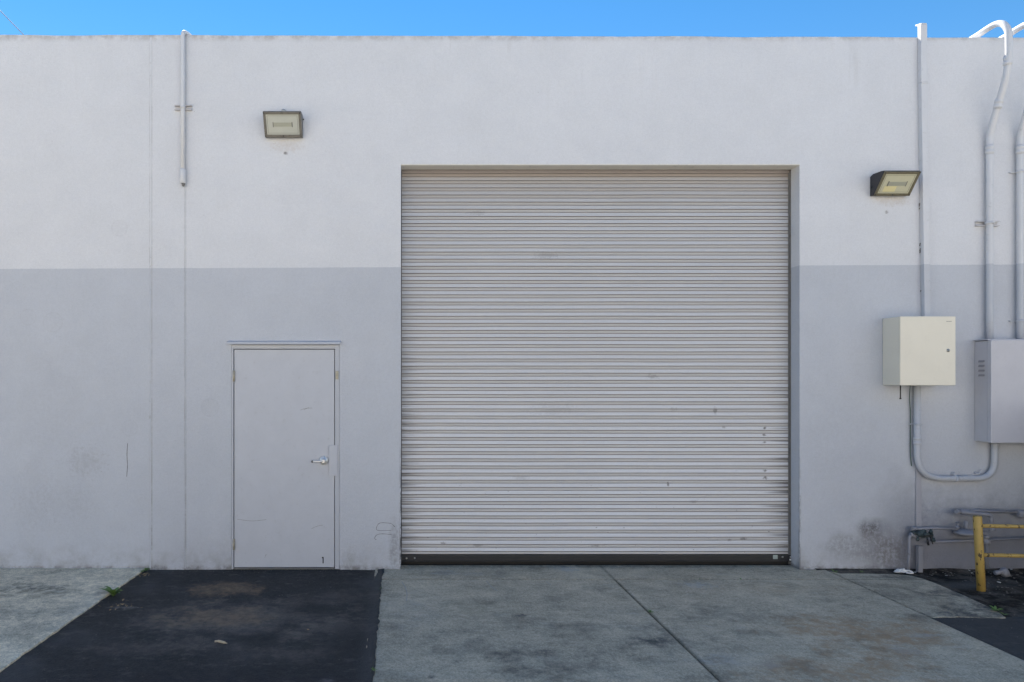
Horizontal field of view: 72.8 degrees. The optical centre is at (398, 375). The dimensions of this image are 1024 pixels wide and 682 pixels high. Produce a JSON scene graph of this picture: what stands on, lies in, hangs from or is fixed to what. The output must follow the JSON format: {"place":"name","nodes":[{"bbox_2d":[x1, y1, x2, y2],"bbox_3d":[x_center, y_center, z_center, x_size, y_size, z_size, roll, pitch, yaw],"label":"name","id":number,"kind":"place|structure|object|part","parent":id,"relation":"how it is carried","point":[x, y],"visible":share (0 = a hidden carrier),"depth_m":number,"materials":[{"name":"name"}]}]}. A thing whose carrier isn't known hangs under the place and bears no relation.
{"place":"outdoors","nodes":[
{"label":"outdoors","id":0,"kind":"place"},
{"bbox_2d":[0,568,144,671],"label":"walkway","id":1,"kind":"structure","parent":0,"point":[38,606],"depth_m":5.53,"materials":[{"name":"concrete"}]},
{"bbox_2d":[0,568,383,681],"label":"asphalt strip","id":2,"kind":"object","parent":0,"point":[257,624],"visible":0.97,"depth_m":4.84,"materials":[{"name":"black asphalt"}]},
{"bbox_2d":[100,586,122,595],"bbox_3d":[-2.344,1.783,5.613,0.230,0.074,0.139,0,0,29],"label":"weed","id":3,"kind":"object","parent":2,"relation":"on","point":[113,592],"visible":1,"depth_m":5.61,"materials":[{"name":"green plant"}]},
{"bbox_2d":[95,571,149,609],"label":"leaf litter","id":4,"kind":"object","parent":2,"relation":"on","point":[127,600],"visible":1,"depth_m":5.51,"materials":[{"name":"brown plant"}]},
{"bbox_2d":[236,569,338,569],"bbox_3d":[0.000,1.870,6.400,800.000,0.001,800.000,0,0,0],"label":"ground","id":5,"kind":"structure","parent":0,"point":[287,569],"depth_m":6.57,"materials":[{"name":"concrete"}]},
{"bbox_2d":[0,35,1023,569],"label":"warehouse","id":6,"kind":"structure","parent":5,"relation":"on","point":[520,301],"depth_m":6.40,"materials":[{"name":"paint"}]},
{"bbox_2d":[174,30,191,186],"bbox_3d":[-1.985,-2.498,6.414,0.139,1.473,0.209,0,0,41],"label":"conduit","id":7,"kind":"object","parent":6,"relation":"attached to","point":[182,107],"visible":0.97,"depth_m":6.35,"materials":[{"name":"metal"}]},
{"bbox_2d":[263,109,303,137],"bbox_3d":[-1.068,-2.339,6.316,0.372,0.257,0.164,0,0,0],"label":"wall light","id":8,"kind":"object","parent":6,"relation":"attached to","point":[283,123],"visible":1,"depth_m":6.29,"materials":[{"name":"grey metal"}]},
{"bbox_2d":[233,350,336,566],"bbox_3d":[-1.062,0.781,6.392,0.981,2.042,0.111,0,0,0],"label":"door","id":9,"kind":"structure","parent":6,"relation":"in","point":[285,449],"depth_m":6.41,"materials":[{"name":"paint"}]},
{"bbox_2d":[401,170,791,563],"bbox_3d":[1.885,-0.116,6.558,3.830,3.864,0.054,0,0,0],"label":"roller door","id":10,"kind":"structure","parent":6,"relation":"in","point":[596,364],"depth_m":6.56,"materials":[{"name":"white metal"}]},
{"bbox_2d":[870,171,920,195],"bbox_3d":[4.585,-1.770,6.300,0.357,0.208,0.196,0,0,0],"label":"wall light","id":11,"kind":"object","parent":6,"relation":"attached to","point":[892,183],"visible":1,"depth_m":6.28,"materials":[{"name":"brown metal"}]},
{"bbox_2d":[915,468,920,526],"bbox_3d":[4.868,0.788,6.392,0.050,1.336,0.012,0,0,0],"label":"cover strip","id":12,"kind":"object","parent":6,"relation":"attached to","point":[917,498],"visible":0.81,"depth_m":6.39,"materials":[{"name":"paint"}]},
{"bbox_2d":[883,316,954,384],"bbox_3d":[4.786,-0.220,6.282,0.502,0.625,0.231,0,0,0],"label":"electrical box","id":13,"kind":"object","parent":6,"relation":"attached to","point":[918,350],"visible":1,"depth_m":6.17,"materials":[{"name":"beige metal"}]},
{"bbox_2d":[909,385,911,465],"bbox_3d":[4.785,0.471,6.382,0.038,0.759,0.015,0,0,-36],"label":"ground wire","id":14,"kind":"object","parent":13,"relation":"hanging from","point":[910,425],"visible":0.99,"depth_m":6.38,"materials":[{"name":"grey metal"}]},
{"bbox_2d":[899,316,954,384],"bbox_3d":[4.786,-0.219,6.175,0.502,0.625,0.016,0,0,0],"label":"door","id":15,"kind":"structure","parent":13,"relation":"in","point":[926,343],"depth_m":6.17,"materials":[{"name":"beige metal"}]},
{"bbox_2d":[915,23,930,315],"bbox_3d":[4.911,-1.809,6.389,0.096,2.978,0.081,0,0,0],"label":"conduit","id":16,"kind":"object","parent":6,"relation":"attached to","point":[924,252],"visible":0.88,"depth_m":6.35,"materials":[{"name":"metal"}]},
{"bbox_2d":[909,385,998,481],"bbox_3d":[5.175,0.542,6.355,0.810,0.904,0.087,0,0,-1],"label":"conduit","id":17,"kind":"object","parent":6,"relation":"attached to","point":[953,476],"visible":0.96,"depth_m":6.34,"materials":[{"name":"metal"}]},
{"bbox_2d":[954,508,1023,530],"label":"gas pipe","id":18,"kind":"object","parent":6,"relation":"attached to","point":[987,512],"visible":0.98,"depth_m":6.30,"materials":[{"name":"metal"}]},
{"bbox_2d":[970,20,1012,338],"bbox_3d":[5.505,-1.796,6.514,0.210,2.939,0.769,0,0,0],"label":"conduit","id":19,"kind":"object","parent":6,"relation":"attached to","point":[989,223],"visible":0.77,"depth_m":6.33,"materials":[{"name":"metal"}]},
{"bbox_2d":[973,339,1023,442],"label":"electrical cabinet","id":20,"kind":"object","parent":6,"relation":"attached to","point":[999,390],"visible":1,"depth_m":6.21,"materials":[{"name":"metal"}]},
{"bbox_3d":[5.823,0.148,6.230,0.862,0.937,0.040,0,0,0],"label":"door","id":21,"kind":"part","parent":20,"relation":"part of","materials":[{"name":"paint"}]},
{"bbox_2d":[998,22,1023,338],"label":"conduit","id":22,"kind":"object","parent":6,"relation":"attached to","point":[1019,173],"visible":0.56,"depth_m":6.34,"materials":[{"name":"metal"}]},
{"bbox_2d":[0,0,1023,37],"label":"sky","id":23,"kind":"structure","parent":0,"point":[614,18],"materials":[{"name":"blue"}]},
{"bbox_2d":[366,580,718,681],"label":"driveway","id":24,"kind":"structure","parent":0,"point":[482,631],"depth_m":4.77,"materials":[{"name":"concrete"}]},
{"bbox_2d":[96,569,1023,680],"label":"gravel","id":25,"kind":"structure","parent":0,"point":[720,605],"depth_m":6.19,"materials":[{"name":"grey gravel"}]},
{"bbox_2d":[374,565,845,580],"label":"driveway","id":26,"kind":"structure","parent":0,"point":[570,572],"depth_m":6.29,"materials":[{"name":"concrete"}]},
{"bbox_2d":[616,580,1023,681],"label":"driveway","id":27,"kind":"structure","parent":0,"point":[744,632],"depth_m":4.77,"materials":[{"name":"concrete"}]},
{"bbox_2d":[829,571,1005,617],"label":"driveway","id":28,"kind":"structure","parent":0,"point":[928,598],"depth_m":5.64,"materials":[{"name":"concrete"}]},
{"bbox_2d":[990,605,1003,610],"bbox_3d":[4.612,1.806,5.265,0.088,0.026,0.113,0,0,40],"label":"weed","id":29,"kind":"object","parent":28,"relation":"on","point":[995,608],"visible":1,"depth_m":5.27,"materials":[{"name":"green plant"}]},
{"bbox_2d":[815,568,1023,616],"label":"dirt","id":30,"kind":"structure","parent":0,"point":[1011,604],"depth_m":6.03,"materials":[{"name":"black soil"}]},
{"bbox_2d":[894,568,913,573],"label":"plastic litter","id":31,"kind":"object","parent":30,"relation":"on","point":[901,570],"visible":1,"depth_m":6.28,"materials":[{"name":"white plastic"}]},
{"bbox_2d":[907,526,1023,571],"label":"gas pipe","id":32,"kind":"object","parent":30,"relation":"on","point":[917,533],"visible":0.98,"depth_m":6.32,"materials":[{"name":"metal"}]},
{"bbox_2d":[952,521,990,567],"bbox_3d":[5.320,1.571,6.330,0.323,0.434,0.189,0,0,0],"label":"gas regulator","id":33,"kind":"object","parent":32,"relation":"attached to","point":[965,531],"visible":0.87,"depth_m":6.32,"materials":[{"name":"paint"}]},
{"bbox_2d":[973,515,1023,591],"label":"guard rail","id":34,"kind":"object","parent":30,"relation":"on","point":[978,527],"visible":1,"depth_m":5.81,"materials":[{"name":"yellow metal"}]},
{"bbox_2d":[993,567,1010,576],"bbox_3d":[5.510,1.798,6.230,0.131,0.085,0.068,0,0,0],"label":"rock","id":35,"kind":"object","parent":30,"relation":"on","point":[1003,571],"visible":1,"depth_m":6.22,"materials":[{"name":"grey stone"}]},
{"bbox_2d":[932,617,1023,659],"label":"asphalt strip","id":36,"kind":"object","parent":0,"point":[1006,634],"visible":0.77,"depth_m":4.88,"materials":[{"name":"grey asphalt"}]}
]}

